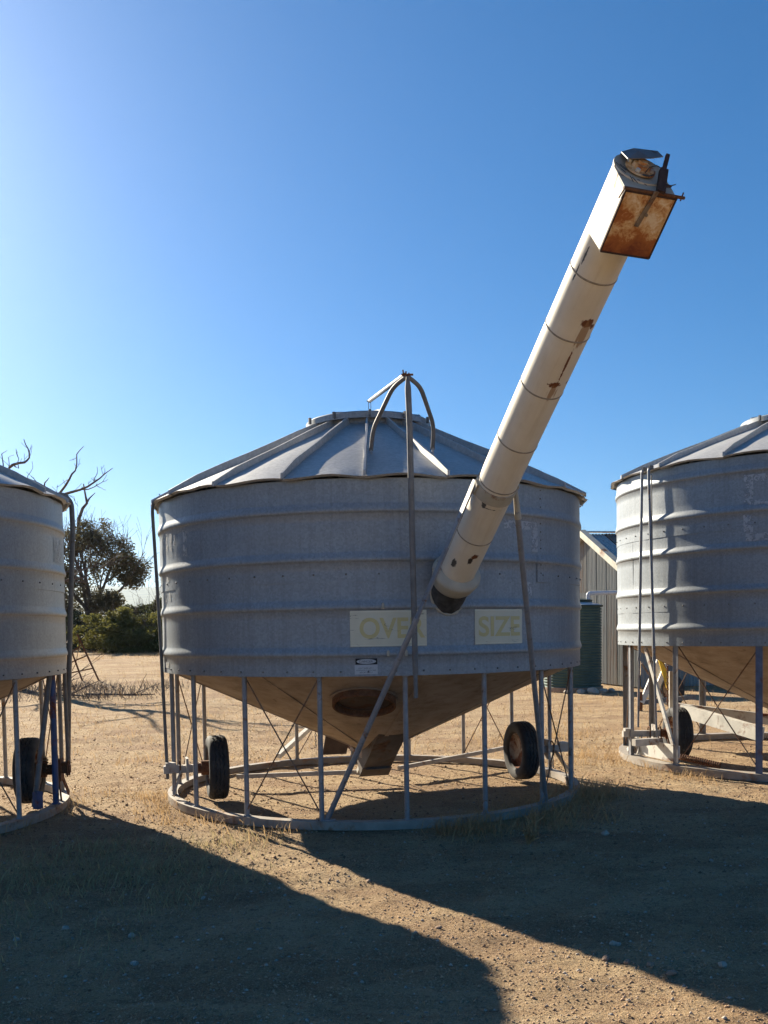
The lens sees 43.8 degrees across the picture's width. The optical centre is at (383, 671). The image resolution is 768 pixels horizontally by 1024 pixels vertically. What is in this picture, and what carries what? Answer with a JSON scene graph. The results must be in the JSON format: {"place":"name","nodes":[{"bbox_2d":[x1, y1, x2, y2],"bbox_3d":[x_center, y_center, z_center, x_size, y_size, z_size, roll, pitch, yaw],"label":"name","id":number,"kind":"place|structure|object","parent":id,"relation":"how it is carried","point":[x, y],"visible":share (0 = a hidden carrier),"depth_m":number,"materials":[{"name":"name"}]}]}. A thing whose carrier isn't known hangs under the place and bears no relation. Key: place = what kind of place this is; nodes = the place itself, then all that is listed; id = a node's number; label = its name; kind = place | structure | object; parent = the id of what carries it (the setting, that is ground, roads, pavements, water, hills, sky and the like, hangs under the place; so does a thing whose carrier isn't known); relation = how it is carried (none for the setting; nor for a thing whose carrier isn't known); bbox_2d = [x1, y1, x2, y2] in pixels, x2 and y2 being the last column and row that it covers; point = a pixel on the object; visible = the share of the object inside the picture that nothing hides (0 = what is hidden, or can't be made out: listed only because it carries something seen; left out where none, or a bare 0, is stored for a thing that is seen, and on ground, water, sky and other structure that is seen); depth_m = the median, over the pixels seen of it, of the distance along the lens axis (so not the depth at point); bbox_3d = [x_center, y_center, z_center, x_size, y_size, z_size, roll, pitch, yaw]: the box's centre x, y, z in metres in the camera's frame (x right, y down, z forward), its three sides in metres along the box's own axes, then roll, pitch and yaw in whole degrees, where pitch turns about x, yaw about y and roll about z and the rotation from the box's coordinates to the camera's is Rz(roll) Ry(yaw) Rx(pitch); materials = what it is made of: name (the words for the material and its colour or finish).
{"place":"outdoors","nodes":[
{"label":"outdoors","id":0,"kind":"place"},
{"bbox_2d":[65,586,161,618],"bbox_3d":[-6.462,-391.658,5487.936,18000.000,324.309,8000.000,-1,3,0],"label":"hills","id":1,"kind":"structure","parent":0,"point":[143,593],"depth_m":4259.26,"materials":[{"name":"white"}]},
{"bbox_2d":[0,648,767,1023],"bbox_3d":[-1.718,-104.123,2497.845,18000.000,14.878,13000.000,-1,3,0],"label":"ground","id":2,"kind":"structure","parent":0,"point":[618,974],"depth_m":6.41,"materials":[{"name":"gravel"}]},
{"bbox_2d":[0,465,74,833],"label":"grain bin","id":3,"kind":"object","parent":2,"relation":"on","point":[33,648],"visible":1,"depth_m":8.90,"materials":[{"name":"metal"}]},
{"bbox_2d":[0,440,131,689],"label":"dead tree","id":4,"kind":"object","parent":2,"relation":"on","point":[61,490],"visible":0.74,"depth_m":26.91,"materials":[{"name":"brown wood"}]},
{"bbox_2d":[31,651,108,690],"bbox_3d":[-9.466,0.024,26.863,2.614,1.618,2.255,0,3,25],"label":"fallen branch","id":5,"kind":"object","parent":2,"relation":"on","point":[81,670],"visible":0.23,"depth_m":27.30,"materials":[{"name":"brown wood"}]},
{"bbox_2d":[38,673,104,696],"bbox_3d":[-7.626,0.490,24.960,2.302,1.152,1.616,-3,3,-36],"label":"fallen branch","id":6,"kind":"object","parent":2,"relation":"on","point":[85,686],"visible":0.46,"depth_m":24.46,"materials":[{"name":"brown wood"}]},
{"bbox_2d":[72,634,99,680],"bbox_3d":[-9.310,-0.428,29.503,0.998,1.506,0.387,0,3,19],"label":"rusty ladder","id":7,"kind":"object","parent":2,"relation":"on","point":[76,659],"visible":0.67,"depth_m":29.57,"materials":[{"name":"metal"}]},
{"bbox_2d":[66,611,113,651],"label":"bush","id":8,"kind":"object","parent":2,"relation":"on","point":[77,622],"visible":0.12,"depth_m":49.56,"materials":[{"name":"green plant"}]},
{"bbox_2d":[9,677,190,702],"bbox_3d":[-9.193,0.424,25.598,7.988,0.535,6.083,-1,3,0],"label":"dry brush","id":9,"kind":"object","parent":2,"relation":"on","point":[132,690],"visible":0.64,"depth_m":25.20,"materials":[{"name":"brown plant"}]},
{"bbox_2d":[63,484,153,626],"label":"gum tree","id":10,"kind":"object","parent":2,"relation":"on","point":[130,576],"visible":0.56,"depth_m":54.34,"materials":[{"name":"green plant"}]},
{"bbox_2d":[66,598,162,653],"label":"bush","id":11,"kind":"object","parent":2,"relation":"on","point":[117,625],"visible":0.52,"depth_m":44.33,"materials":[{"name":"green plant"}]},
{"bbox_2d":[130,960,138,965],"bbox_3d":[-1.322,1.550,5.073,0.044,0.036,0.048,1,3,31],"label":"stone","id":12,"kind":"object","parent":2,"relation":"on","point":[135,963],"visible":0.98,"depth_m":5.06,"materials":[{"name":"grey stone"}]},
{"bbox_2d":[123,601,156,633],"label":"bush","id":13,"kind":"object","parent":2,"relation":"on","point":[139,607],"visible":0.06,"depth_m":61.63,"materials":[{"name":"green plant"}]},
{"bbox_2d":[86,674,199,695],"bbox_3d":[-6.162,0.420,24.620,2.924,0.786,1.049,-2,3,-18],"label":"fallen branch","id":14,"kind":"object","parent":2,"relation":"on","point":[135,694],"visible":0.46,"depth_m":24.69,"materials":[{"name":"brown wood"}]},
{"bbox_2d":[130,575,161,628],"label":"bush","id":15,"kind":"object","parent":2,"relation":"on","point":[152,606],"visible":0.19,"depth_m":59.66,"materials":[{"name":"green plant"}]},
{"bbox_2d":[0,823,316,983],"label":"shaded grass","id":16,"kind":"structure","parent":2,"relation":"on","point":[139,861],"depth_m":6.88,"materials":[{"name":"brown plant"}]},
{"bbox_2d":[0,725,729,847],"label":"sparse dry grass","id":17,"kind":"structure","parent":2,"relation":"on","point":[161,811],"depth_m":9.92,"materials":[{"name":"beige plant"}]},
{"bbox_2d":[0,660,767,888],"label":"leaf litter","id":18,"kind":"object","parent":2,"relation":"on","point":[344,856],"visible":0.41,"depth_m":8.74,"materials":[{"name":"brown plant"}]},
{"bbox_2d":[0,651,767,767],"bbox_3d":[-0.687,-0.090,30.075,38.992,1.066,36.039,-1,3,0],"label":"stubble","id":19,"kind":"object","parent":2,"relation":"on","point":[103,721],"visible":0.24,"depth_m":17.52,"materials":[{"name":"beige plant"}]},
{"bbox_2d":[150,148,684,830],"bbox_3d":[-0.142,-0.885,9.173,4.577,4.405,7.896,-1,3,0],"label":"grain bin","id":20,"kind":"object","parent":2,"relation":"on","point":[372,590],"visible":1,"depth_m":8.32,"materials":[{"name":"metal"}]},
{"bbox_2d":[519,812,543,844],"bbox_3d":[1.168,1.245,7.570,0.177,0.267,0.167,1,3,32],"label":"dry weed","id":21,"kind":"object","parent":2,"relation":"on","point":[529,833],"visible":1,"depth_m":7.57,"materials":[{"name":"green plant"}]},
{"bbox_2d":[412,772,660,845],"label":"tall dry grass","id":22,"kind":"structure","parent":2,"relation":"on","point":[591,794],"depth_m":8.55,"materials":[{"name":"brown plant"}]},
{"bbox_2d":[544,598,602,692],"bbox_3d":[5.019,-0.716,25.497,1.630,2.500,1.630,-1,3,0],"label":"rainwater tank","id":23,"kind":"object","parent":2,"relation":"on","point":[587,672],"visible":0.46,"depth_m":24.84,"materials":[{"name":"green metal"}]},
{"bbox_2d":[577,689,585,693],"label":"rock","id":24,"kind":"object","parent":2,"relation":"on","point":[580,691],"visible":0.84,"depth_m":24.48,"materials":[{"name":"stone"}]},
{"bbox_2d":[587,687,598,693],"bbox_3d":[5.369,0.511,24.488,0.298,0.237,0.269,-3,3,-42],"label":"rock","id":25,"kind":"object","parent":2,"relation":"on","point":[592,690],"visible":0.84,"depth_m":24.42,"materials":[{"name":"stone"}]},
{"bbox_2d":[599,688,607,693],"bbox_3d":[5.623,0.491,24.608,0.264,0.156,0.240,-12,11,32],"label":"rock","id":26,"kind":"object","parent":2,"relation":"on","point":[603,690],"visible":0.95,"depth_m":24.51,"materials":[{"name":"stone"}]},
{"bbox_2d":[601,830,608,835],"bbox_3d":[1.813,1.332,7.857,0.069,0.060,0.074,-3,3,-33],"label":"stone","id":27,"kind":"object","parent":2,"relation":"on","point":[605,833],"visible":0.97,"depth_m":7.83,"materials":[{"name":"grey stone"}]},
{"bbox_2d":[602,955,609,960],"bbox_3d":[1.156,1.493,4.982,0.042,0.032,0.048,-16,8,-4],"label":"stone","id":28,"kind":"object","parent":2,"relation":"on","point":[605,957],"visible":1,"depth_m":4.97,"materials":[{"name":"beige stone"}]},
{"bbox_2d":[624,959,630,963],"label":"stone","id":29,"kind":"object","parent":2,"relation":"on","point":[627,961],"visible":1,"depth_m":4.87,"materials":[{"name":"grey stone"}]},
{"bbox_2d":[579,530,712,687],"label":"shed","id":30,"kind":"structure","parent":2,"relation":"on","point":[598,559],"depth_m":27.62,"materials":[{"name":"metal"}]},
{"bbox_2d":[586,590,616,598],"bbox_3d":[6.116,-2.051,25.341,1.662,0.245,0.108,-2,3,-15],"label":"downpipe","id":31,"kind":"object","parent":30,"relation":"attached to","point":[589,593],"visible":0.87,"depth_m":25.18,"materials":[{"name":"white plastic"}]},
{"bbox_2d":[646,961,654,966],"bbox_3d":[1.346,1.480,4.834,0.041,0.030,0.037,-3,3,-33],"label":"stone","id":32,"kind":"object","parent":2,"relation":"on","point":[650,964],"visible":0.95,"depth_m":4.82,"materials":[{"name":"grey stone"}]},
{"bbox_2d":[637,659,695,710],"bbox_3d":[5.832,-0.462,19.459,0.856,2.410,1.795,1,3,35],"label":"auger trailer","id":33,"kind":"object","parent":2,"relation":"on","point":[661,674],"visible":0.32,"depth_m":19.25,"materials":[{"name":"yellow paint"}]},
{"bbox_2d":[665,970,677,975],"bbox_3d":[1.423,1.490,4.727,0.061,0.032,0.039,-13,-12,27],"label":"stone","id":34,"kind":"object","parent":2,"relation":"on","point":[672,973],"visible":0.99,"depth_m":4.71,"materials":[{"name":"grey stone"}]},
{"bbox_2d":[611,414,767,781],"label":"grain bin","id":35,"kind":"object","parent":2,"relation":"on","point":[691,532],"visible":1,"depth_m":10.99,"materials":[{"name":"metal"}]},
{"bbox_2d":[718,961,726,967],"bbox_3d":[1.704,1.472,4.805,0.039,0.034,0.044,-3,3,-31],"label":"stone","id":36,"kind":"object","parent":2,"relation":"on","point":[723,964],"visible":1,"depth_m":4.79,"materials":[{"name":"grey stone"}]},
{"bbox_2d":[0,0,767,586],"label":"sky","id":37,"kind":"structure","parent":0,"point":[227,226],"materials":[{"name":"blue"}]}
]}

